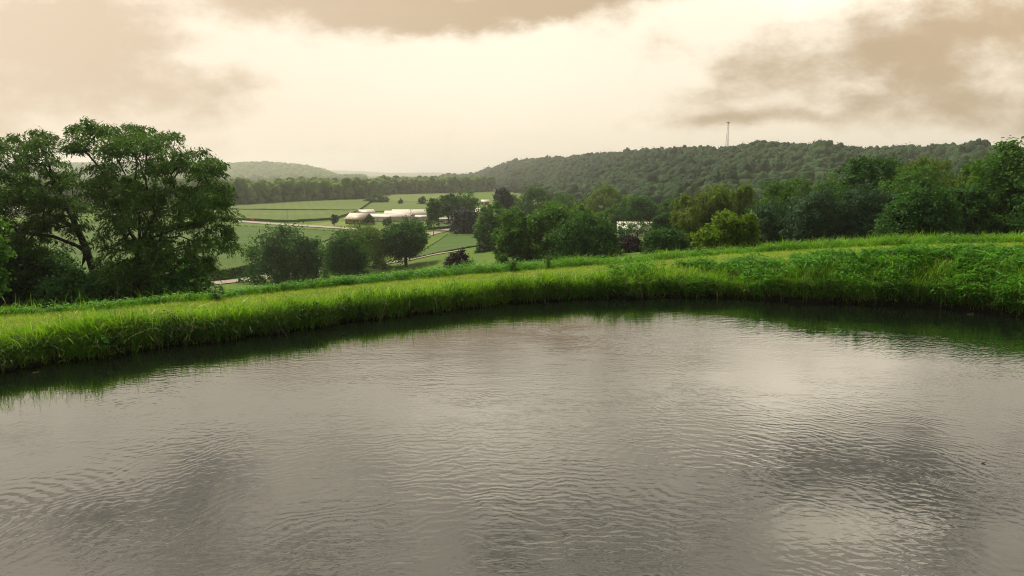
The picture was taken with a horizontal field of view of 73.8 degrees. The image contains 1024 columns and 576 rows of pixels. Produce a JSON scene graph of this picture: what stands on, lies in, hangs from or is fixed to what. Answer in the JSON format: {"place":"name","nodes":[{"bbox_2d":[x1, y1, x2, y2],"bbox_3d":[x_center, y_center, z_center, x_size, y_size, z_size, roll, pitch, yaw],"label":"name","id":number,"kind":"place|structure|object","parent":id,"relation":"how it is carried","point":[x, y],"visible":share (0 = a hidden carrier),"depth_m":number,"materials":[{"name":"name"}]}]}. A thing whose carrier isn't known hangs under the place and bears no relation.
{"place":"outdoors","nodes":[
{"label":"outdoors","id":0,"kind":"place"},
{"bbox_2d":[162,216,380,229],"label":"road","id":1,"kind":"structure","parent":0,"point":[294,224],"depth_m":326.63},
{"bbox_2d":[427,228,450,235],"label":"driveway","id":2,"kind":"structure","parent":0,"point":[438,231],"depth_m":291.27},
{"bbox_2d":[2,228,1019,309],"bbox_3d":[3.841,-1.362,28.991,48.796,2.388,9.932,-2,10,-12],"label":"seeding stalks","id":3,"kind":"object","parent":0,"point":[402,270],"visible":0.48,"depth_m":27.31,"materials":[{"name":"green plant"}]},
{"bbox_2d":[0,297,1023,575],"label":"water","id":4,"kind":"structure","parent":0,"point":[668,437],"depth_m":12.61,"materials":[{"name":"black liquid"}]},
{"bbox_2d":[0,173,1023,371],"bbox_3d":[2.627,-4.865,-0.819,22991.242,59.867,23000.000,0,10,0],"label":"ground","id":5,"kind":"structure","parent":0,"point":[436,259],"depth_m":27.51,"materials":[{"name":"plant"}]},
{"bbox_2d":[0,218,17,296],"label":"young tree","id":6,"kind":"object","parent":5,"relation":"on","point":[5,251],"visible":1,"depth_m":27.60,"materials":[{"name":"green plant"}]},
{"bbox_2d":[0,247,51,306],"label":"leafy shrub","id":7,"kind":"object","parent":5,"relation":"on","point":[24,290],"visible":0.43,"depth_m":44.59,"materials":[{"name":"green plant"}]},
{"bbox_2d":[0,245,85,308],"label":"leafy shrub","id":8,"kind":"object","parent":5,"relation":"on","point":[53,266],"visible":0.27,"depth_m":46.36,"materials":[{"name":"green plant"}]},
{"bbox_2d":[0,126,95,270],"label":"locust tree","id":9,"kind":"object","parent":5,"relation":"on","point":[44,206],"visible":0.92,"depth_m":43.08,"materials":[{"name":"green plant"}]},
{"bbox_2d":[27,265,126,309],"bbox_3d":[-25.612,0.858,40.871,5.108,4.747,5.854,0,10,0],"label":"leafy shrub","id":10,"kind":"object","parent":5,"relation":"on","point":[80,282],"visible":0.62,"depth_m":39.53,"materials":[{"name":"green plant"}]},
{"bbox_2d":[76,332,109,353],"bbox_3d":[-11.457,1.506,18.739,0.788,0.626,0.563,-4,10,-22],"label":"broad leaf plant","id":11,"kind":"object","parent":5,"relation":"on","point":[101,338],"visible":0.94,"depth_m":18.66,"materials":[{"name":"green plant"}]},
{"bbox_2d":[5,221,192,272],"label":"corn crop","id":12,"kind":"object","parent":5,"relation":"on","point":[78,252],"visible":0.12,"depth_m":233.79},
{"bbox_2d":[87,257,149,299],"bbox_3d":[-26.821,0.571,46.376,4.819,5.454,4.894,4,11,24],"label":"leafy shrub","id":13,"kind":"object","parent":5,"relation":"on","point":[117,260],"visible":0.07,"depth_m":45.52,"materials":[{"name":"green plant"}]},
{"bbox_2d":[58,116,250,301],"bbox_3d":[-22.659,-4.347,42.806,14.062,12.539,8.734,5,11,26],"label":"locust tree","id":14,"kind":"object","parent":5,"relation":"on","point":[147,245],"visible":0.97,"depth_m":40.93,"materials":[{"name":"green plant"}]},
{"bbox_2d":[128,255,210,299],"bbox_3d":[-24.894,0.774,48.934,6.542,6.907,7.132,0,10,0],"label":"leafy shrub","id":15,"kind":"object","parent":5,"relation":"on","point":[168,272],"visible":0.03,"depth_m":47.73,"materials":[{"name":"green plant"}]},
{"bbox_2d":[143,271,207,298],"bbox_3d":[-19.300,0.956,39.698,4.232,4.040,4.014,-9,13,-43],"label":"leafy shrub","id":16,"kind":"object","parent":5,"relation":"on","point":[180,284],"visible":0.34,"depth_m":39.12,"materials":[{"name":"green plant"}]},
{"bbox_2d":[78,208,286,222],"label":"corn crop","id":17,"kind":"object","parent":5,"relation":"on","point":[270,215],"visible":0.2,"depth_m":394.48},
{"bbox_2d":[0,161,367,180],"bbox_3d":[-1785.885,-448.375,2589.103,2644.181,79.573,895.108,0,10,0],"label":"distant wood","id":18,"kind":"object","parent":5,"relation":"on","point":[255,170],"visible":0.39,"depth_m":2456.97,"materials":[{"name":"plant"}]},
{"bbox_2d":[186,276,216,289],"bbox_3d":[-21.778,0.866,47.866,3.070,3.730,3.795,0,10,0],"label":"leafy shrub","id":19,"kind":"object","parent":5,"relation":"on","point":[206,282],"visible":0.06,"depth_m":47.23,"materials":[{"name":"green plant"}]},
{"bbox_2d":[202,284,225,299],"bbox_3d":[-10.234,0.140,23.775,0.728,0.643,0.753,6,11,30],"label":"leafy plant","id":20,"kind":"object","parent":5,"relation":"on","point":[220,291],"visible":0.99,"depth_m":23.64,"materials":[{"name":"green plant"}]},
{"bbox_2d":[83,199,369,209],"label":"corn crop","id":21,"kind":"object","parent":5,"relation":"on","point":[351,204],"visible":0.43,"depth_m":505.70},
{"bbox_2d":[0,175,495,206],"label":"valley wood","id":22,"kind":"object","parent":5,"relation":"on","point":[288,189],"visible":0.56,"depth_m":618.81,"materials":[{"name":"plant"}]},
{"bbox_2d":[193,224,342,280],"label":"corn crop","id":23,"kind":"object","parent":5,"relation":"on","point":[231,264],"visible":0.2,"depth_m":226.65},
{"bbox_2d":[233,221,330,284],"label":"broadleaf tree","id":24,"kind":"object","parent":5,"relation":"on","point":[276,255],"visible":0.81,"depth_m":146.72,"materials":[{"name":"green plant"}]},
{"bbox_2d":[287,236,336,284],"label":"broadleaf tree","id":25,"kind":"object","parent":5,"relation":"on","point":[313,261],"visible":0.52,"depth_m":146.78,"materials":[{"name":"green plant"}]},
{"bbox_2d":[287,210,356,222],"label":"corn crop","id":26,"kind":"object","parent":5,"relation":"on","point":[305,215],"visible":0.91,"depth_m":395.52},
{"bbox_2d":[290,221,357,229],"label":"lawn","id":27,"kind":"structure","parent":5,"relation":"on","point":[337,224],"depth_m":335.54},
{"bbox_2d":[330,214,338,225],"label":"broadleaf tree","id":28,"kind":"object","parent":27,"relation":"on","point":[334,218],"visible":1,"depth_m":325.44,"materials":[{"name":"green plant"}]},
{"bbox_2d":[211,249,464,283],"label":"gravel lane","id":29,"kind":"structure","parent":5,"relation":"on","point":[226,281],"depth_m":160.27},
{"bbox_2d":[318,228,370,278],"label":"columnar tree","id":30,"kind":"object","parent":5,"relation":"on","point":[341,255],"visible":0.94,"depth_m":136.87,"materials":[{"name":"green plant"}]},
{"bbox_2d":[321,218,397,274],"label":"broadleaf tree","id":31,"kind":"object","parent":5,"relation":"on","point":[375,250],"visible":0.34,"depth_m":170.67,"materials":[{"name":"green plant"}]},
{"bbox_2d":[344,213,374,224],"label":"barn","id":32,"kind":"structure","parent":5,"relation":"on","point":[357,217],"depth_m":338.62,"materials":[{"name":"beige"}]},
{"bbox_2d":[355,209,375,213],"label":"white barn","id":33,"kind":"structure","parent":5,"relation":"on","point":[370,211],"depth_m":392.06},
{"bbox_2d":[364,214,374,224],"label":"leafy bush","id":34,"kind":"object","parent":5,"relation":"on","point":[371,218],"visible":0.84,"depth_m":334.65,"materials":[{"name":"green plant"}]},
{"bbox_2d":[367,193,382,202],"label":"leafy bush","id":35,"kind":"object","parent":5,"relation":"on","point":[370,198],"visible":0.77,"depth_m":580.65,"materials":[{"name":"green plant"}]},
{"bbox_2d":[382,216,391,224],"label":"leafy bush","id":36,"kind":"object","parent":5,"relation":"on","point":[387,220],"visible":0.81,"depth_m":332.24,"materials":[{"name":"green plant"}]},
{"bbox_2d":[370,214,412,221],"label":"long shed","id":37,"kind":"structure","parent":5,"relation":"on","point":[382,217],"depth_m":354.10,"materials":[{"name":"white"}]},
{"bbox_2d":[363,201,427,211],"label":"hay crop","id":38,"kind":"object","parent":5,"relation":"on","point":[383,206],"visible":0.57,"depth_m":507.59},
{"bbox_2d":[330,170,468,174],"bbox_3d":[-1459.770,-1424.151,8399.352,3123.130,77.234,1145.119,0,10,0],"label":"distant wood","id":39,"kind":"object","parent":5,"relation":"on","point":[383,173],"visible":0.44,"depth_m":7881.03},
{"bbox_2d":[384,211,426,219],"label":"long shed","id":40,"kind":"structure","parent":5,"relation":"on","point":[414,213],"depth_m":369.19,"materials":[{"name":"white"}]},
{"bbox_2d":[378,215,433,265],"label":"broadleaf tree","id":41,"kind":"object","parent":5,"relation":"on","point":[400,243],"visible":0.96,"depth_m":174.54,"materials":[{"name":"green plant"}]},
{"bbox_2d":[392,209,425,210],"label":"long shed","id":42,"kind":"structure","parent":5,"relation":"on","point":[408,209],"depth_m":387.28,"materials":[{"name":"white"}]},
{"bbox_2d":[375,193,462,201],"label":"hay crop","id":43,"kind":"object","parent":5,"relation":"on","point":[407,197],"visible":0.54,"depth_m":726.79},
{"bbox_2d":[415,215,426,220],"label":"shed","id":44,"kind":"structure","parent":5,"relation":"on","point":[422,217],"depth_m":361.31,"materials":[{"name":"white"}]},
{"bbox_2d":[416,196,427,203],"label":"broadleaf tree","id":45,"kind":"object","parent":5,"relation":"on","point":[422,199],"visible":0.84,"depth_m":549.87,"materials":[{"name":"green plant"}]},
{"bbox_2d":[424,198,442,227],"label":"poplar tree","id":46,"kind":"object","parent":5,"relation":"on","point":[434,205],"visible":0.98,"depth_m":297.21,"materials":[{"name":"green plant"}]},
{"bbox_2d":[426,221,452,229],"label":"corn crop","id":47,"kind":"object","parent":5,"relation":"on","point":[442,224],"visible":0.5,"depth_m":311.26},
{"bbox_2d":[437,192,460,222],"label":"broadleaf tree","id":48,"kind":"object","parent":5,"relation":"on","point":[450,202],"visible":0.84,"depth_m":329.55,"materials":[{"name":"green plant"}]},
{"bbox_2d":[413,234,498,257],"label":"hay crop","id":49,"kind":"object","parent":5,"relation":"on","point":[446,243],"visible":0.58,"depth_m":226.69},
{"bbox_2d":[442,247,473,268],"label":"maroon bush","id":50,"kind":"object","parent":5,"relation":"on","point":[451,259],"visible":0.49,"depth_m":108.15,"materials":[{"name":"brown plant"}]},
{"bbox_2d":[446,205,478,233],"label":"broadleaf tree","id":51,"kind":"object","parent":5,"relation":"on","point":[465,217],"visible":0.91,"depth_m":281.12,"materials":[{"name":"green plant"}]},
{"bbox_2d":[453,189,481,213],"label":"broadleaf tree","id":52,"kind":"object","parent":5,"relation":"on","point":[467,201],"visible":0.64,"depth_m":340.77,"materials":[{"name":"green plant"}]},
{"bbox_2d":[472,216,498,252],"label":"broadleaf tree","id":53,"kind":"object","parent":5,"relation":"on","point":[481,232],"visible":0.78,"depth_m":183.82,"materials":[{"name":"green plant"}]},
{"bbox_2d":[472,199,509,247],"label":"broadleaf tree","id":54,"kind":"object","parent":5,"relation":"on","point":[487,211],"visible":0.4,"depth_m":187.33,"materials":[{"name":"green plant"}]},
{"bbox_2d":[492,188,514,210],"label":"dark broadleaf tree","id":55,"kind":"object","parent":5,"relation":"on","point":[504,197],"visible":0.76,"depth_m":324.90,"materials":[{"name":"plant"}]},
{"bbox_2d":[0,277,1009,367],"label":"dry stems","id":56,"kind":"object","parent":5,"relation":"on","point":[468,304],"visible":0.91,"depth_m":24.66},
{"bbox_2d":[0,265,1023,370],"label":"tall grass","id":57,"kind":"structure","parent":5,"relation":"on","point":[265,326],"depth_m":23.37,"materials":[{"name":"plant"}]},
{"bbox_2d":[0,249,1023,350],"bbox_3d":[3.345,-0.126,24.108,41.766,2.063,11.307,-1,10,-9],"label":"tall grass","id":58,"kind":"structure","parent":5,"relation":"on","point":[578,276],"depth_m":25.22,"materials":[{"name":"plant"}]},
{"bbox_2d":[0,227,1023,316],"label":"rough grass","id":59,"kind":"structure","parent":5,"relation":"on","point":[582,262],"depth_m":31.46,"materials":[{"name":"plant"}]},
{"bbox_2d":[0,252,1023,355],"bbox_3d":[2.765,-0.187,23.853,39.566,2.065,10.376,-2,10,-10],"label":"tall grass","id":60,"kind":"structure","parent":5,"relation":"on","point":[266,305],"depth_m":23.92,"materials":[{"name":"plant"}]},
{"bbox_2d":[0,241,1023,332],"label":"mown grass","id":61,"kind":"structure","parent":5,"relation":"on","point":[343,288],"depth_m":26.22,"materials":[{"name":"plant"}]},
{"bbox_2d":[1,233,1022,313],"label":"leafy weeds","id":62,"kind":"object","parent":5,"relation":"on","point":[403,274],"visible":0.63,"depth_m":28.75,"materials":[{"name":"green plant"}]},
{"bbox_2d":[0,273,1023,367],"bbox_3d":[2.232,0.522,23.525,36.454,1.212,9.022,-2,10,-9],"label":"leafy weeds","id":63,"kind":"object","parent":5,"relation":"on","point":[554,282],"visible":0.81,"depth_m":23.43,"materials":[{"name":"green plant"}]},
{"bbox_2d":[486,205,537,263],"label":"broadleaf tree","id":64,"kind":"object","parent":5,"relation":"on","point":[509,233],"visible":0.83,"depth_m":106.42,"materials":[{"name":"green plant"}]},
{"bbox_2d":[0,240,1023,345],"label":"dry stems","id":65,"kind":"object","parent":5,"relation":"on","point":[456,284],"visible":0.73,"depth_m":25.66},
{"bbox_2d":[505,256,518,270],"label":"leafy plant","id":66,"kind":"object","parent":5,"relation":"on","point":[512,265],"visible":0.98,"depth_m":30.44,"materials":[{"name":"green plant"}]},
{"bbox_2d":[512,182,567,224],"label":"broadleaf tree","id":67,"kind":"object","parent":5,"relation":"on","point":[538,195],"visible":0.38,"depth_m":292.75,"materials":[{"name":"green plant"}]},
{"bbox_2d":[515,200,580,260],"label":"broadleaf tree","id":68,"kind":"object","parent":5,"relation":"on","point":[542,222],"visible":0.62,"depth_m":103.74,"materials":[{"name":"green plant"}]},
{"bbox_2d":[542,255,553,266],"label":"leafy plant","id":69,"kind":"object","parent":5,"relation":"on","point":[547,259],"visible":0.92,"depth_m":31.20,"materials":[{"name":"green plant"}]},
{"bbox_2d":[552,189,579,211],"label":"broadleaf tree","id":70,"kind":"object","parent":5,"relation":"on","point":[569,200],"visible":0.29,"depth_m":314.66,"materials":[{"name":"green plant"}]},
{"bbox_2d":[545,206,627,260],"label":"broadleaf tree","id":71,"kind":"object","parent":5,"relation":"on","point":[587,233],"visible":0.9,"depth_m":95.89,"materials":[{"name":"green plant"}]},
{"bbox_2d":[573,194,599,209],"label":"broadleaf tree","id":72,"kind":"object","parent":5,"relation":"on","point":[585,196],"visible":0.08,"depth_m":297.59,"materials":[{"name":"green plant"}]},
{"bbox_2d":[570,201,608,221],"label":"broadleaf tree","id":73,"kind":"object","parent":5,"relation":"on","point":[581,206],"visible":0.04,"depth_m":111.18,"materials":[{"name":"green plant"}]},
{"bbox_2d":[583,181,629,217],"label":"broadleaf tree","id":74,"kind":"object","parent":5,"relation":"on","point":[606,193],"visible":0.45,"depth_m":284.40,"materials":[{"name":"green plant"}]},
{"bbox_2d":[602,204,628,229],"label":"broadleaf tree","id":75,"kind":"object","parent":5,"relation":"on","point":[613,214],"visible":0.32,"depth_m":221.37,"materials":[{"name":"green plant"}]},
{"bbox_2d":[616,221,633,235],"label":"young tree","id":76,"kind":"object","parent":5,"relation":"on","point":[624,224],"visible":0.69,"depth_m":159.55,"materials":[{"name":"green plant"}]},
{"bbox_2d":[617,235,643,252],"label":"maroon bush","id":77,"kind":"object","parent":5,"relation":"on","point":[629,244],"visible":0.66,"depth_m":102.65,"materials":[{"name":"brown plant"}]},
{"bbox_2d":[616,222,651,237],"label":"white shed","id":78,"kind":"structure","parent":5,"relation":"on","point":[627,234],"depth_m":175.15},
{"bbox_2d":[625,220,648,236],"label":"young tree","id":79,"kind":"object","parent":5,"relation":"on","point":[639,230],"visible":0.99,"depth_m":157.54,"materials":[{"name":"green plant"}]},
{"bbox_2d":[614,194,660,225],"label":"broadleaf tree","id":80,"kind":"object","parent":5,"relation":"on","point":[637,209],"visible":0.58,"depth_m":211.53,"materials":[{"name":"green plant"}]},
{"bbox_2d":[641,222,652,232],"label":"young tree","id":81,"kind":"object","parent":5,"relation":"on","point":[649,223],"visible":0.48,"depth_m":161.07,"materials":[{"name":"green plant"}]},
{"bbox_2d":[651,212,673,229],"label":"broadleaf tree","id":82,"kind":"object","parent":5,"relation":"on","point":[660,220],"visible":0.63,"depth_m":147.87,"materials":[{"name":"green plant"}]},
{"bbox_2d":[636,226,690,253],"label":"leafy bush","id":83,"kind":"object","parent":5,"relation":"on","point":[661,239],"visible":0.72,"depth_m":93.66,"materials":[{"name":"green plant"}]},
{"bbox_2d":[652,197,683,216],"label":"broadleaf tree","id":84,"kind":"object","parent":5,"relation":"on","point":[664,205],"visible":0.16,"depth_m":225.91,"materials":[{"name":"green plant"}]},
{"bbox_2d":[669,193,699,232],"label":"willow tree","id":85,"kind":"object","parent":5,"relation":"on","point":[684,199],"visible":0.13,"depth_m":103.70,"materials":[{"name":"green plant"}]},
{"bbox_2d":[688,223,715,252],"bbox_3d":[18.058,-3.628,63.191,3.686,4.759,3.801,0,10,0],"label":"leafy bush","id":86,"kind":"object","parent":5,"relation":"on","point":[703,241],"visible":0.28,"depth_m":62.45,"materials":[{"name":"green plant"}]},
{"bbox_2d":[675,182,741,248],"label":"willow tree","id":87,"kind":"object","parent":5,"relation":"on","point":[701,213],"visible":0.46,"depth_m":95.72,"materials":[{"name":"green plant"}]},
{"bbox_2d":[701,208,748,251],"bbox_3d":[19.639,-3.908,61.920,4.843,6.702,5.762,0,10,0],"label":"broadleaf tree","id":88,"kind":"object","parent":5,"relation":"on","point":[725,225],"visible":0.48,"depth_m":60.87,"materials":[{"name":"green plant"}]},
{"bbox_2d":[438,138,1023,206],"bbox_3d":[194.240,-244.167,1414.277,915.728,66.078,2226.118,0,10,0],"label":"hillside wood","id":89,"kind":"object","parent":5,"relation":"on","point":[657,175],"visible":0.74,"depth_m":594.55,"materials":[{"name":"green plant"}]},
{"bbox_2d":[727,181,759,220],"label":"willow tree","id":90,"kind":"object","parent":5,"relation":"on","point":[746,191],"visible":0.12,"depth_m":109.92,"materials":[{"name":"green plant"}]},
{"bbox_2d":[730,210,760,249],"bbox_3d":[21.073,-4.013,61.164,2.911,5.927,3.280,-9,13,-43],"label":"broadleaf tree","id":91,"kind":"object","parent":5,"relation":"on","point":[752,236],"visible":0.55,"depth_m":60.43,"materials":[{"name":"green plant"}]},
{"bbox_2d":[745,198,793,244],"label":"pine tree","id":92,"kind":"object","parent":5,"relation":"on","point":[770,226],"visible":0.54,"depth_m":82.42,"materials":[{"name":"green plant"}]},
{"bbox_2d":[744,173,819,233],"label":"broadleaf tree","id":93,"kind":"object","parent":5,"relation":"on","point":[787,190],"visible":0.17,"depth_m":104.45,"materials":[{"name":"green plant"}]},
{"bbox_2d":[601,238,1023,304],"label":"strap leaf weeds","id":94,"kind":"object","parent":5,"relation":"on","point":[641,265],"visible":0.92,"depth_m":27.59,"materials":[{"name":"green plant"}]},
{"bbox_2d":[776,184,851,243],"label":"pine tree","id":95,"kind":"object","parent":5,"relation":"on","point":[806,211],"visible":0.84,"depth_m":77.64,"materials":[{"name":"green plant"}]},
{"bbox_2d":[619,237,1023,307],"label":"leafy weeds","id":96,"kind":"object","parent":5,"relation":"on","point":[883,255],"visible":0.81,"depth_m":26.85,"materials":[{"name":"green plant"}]},
{"bbox_2d":[811,169,844,215],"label":"broadleaf tree","id":97,"kind":"object","parent":5,"relation":"on","point":[831,181],"visible":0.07,"depth_m":109.71,"materials":[{"name":"green plant"}]},
{"bbox_2d":[849,248,870,263],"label":"leafy plant","id":98,"kind":"object","parent":5,"relation":"on","point":[862,256],"visible":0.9,"depth_m":27.49,"materials":[{"name":"green plant"}]},
{"bbox_2d":[832,179,897,239],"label":"pine tree","id":99,"kind":"object","parent":5,"relation":"on","point":[863,213],"visible":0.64,"depth_m":76.40,"materials":[{"name":"green plant"}]},
{"bbox_2d":[829,153,909,233],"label":"broadleaf tree","id":100,"kind":"object","parent":5,"relation":"on","point":[870,173],"visible":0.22,"depth_m":89.62,"materials":[{"name":"green plant"}]},
{"bbox_2d":[873,161,961,210],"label":"broadleaf tree","id":101,"kind":"object","parent":5,"relation":"on","point":[916,177],"visible":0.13,"depth_m":81.83,"materials":[{"name":"green plant"}]},
{"bbox_2d":[866,183,969,237],"bbox_3d":[39.087,-6.049,66.091,8.246,8.213,9.114,0,10,0],"label":"broadleaf tree","id":102,"kind":"object","parent":5,"relation":"on","point":[914,209],"visible":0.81,"depth_m":63.59,"materials":[{"name":"green plant"}]},
{"bbox_2d":[898,151,955,188],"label":"willow tree","id":103,"kind":"object","parent":5,"relation":"on","point":[924,161],"visible":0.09,"depth_m":100.65,"materials":[{"name":"green plant"}]},
{"bbox_2d":[933,157,960,189],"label":"willow tree","id":104,"kind":"object","parent":5,"relation":"on","point":[947,169],"visible":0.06,"depth_m":103.85,"materials":[{"name":"green plant"}]},
{"bbox_2d":[947,184,1001,235],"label":"broadleaf tree","id":105,"kind":"object","parent":5,"relation":"on","point":[976,208],"visible":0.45,"depth_m":67.91,"materials":[{"name":"green plant"}]},
{"bbox_2d":[952,158,998,205],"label":"broadleaf tree","id":106,"kind":"object","parent":5,"relation":"on","point":[964,178],"visible":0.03,"depth_m":84.94,"materials":[{"name":"green plant"}]},
{"bbox_2d":[958,135,1023,232],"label":"broadleaf tree","id":107,"kind":"object","parent":5,"relation":"on","point":[1002,172],"visible":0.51,"depth_m":70.44,"materials":[{"name":"green plant"}]},
{"bbox_2d":[998,161,1023,233],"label":"broadleaf tree","id":108,"kind":"object","parent":5,"relation":"on","point":[1019,222],"visible":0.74,"depth_m":66.41,"materials":[{"name":"green plant"}]},
{"bbox_2d":[0,0,1023,172],"label":"sky","id":109,"kind":"structure","parent":0,"point":[387,86],"materials":[{"name":"beige"}]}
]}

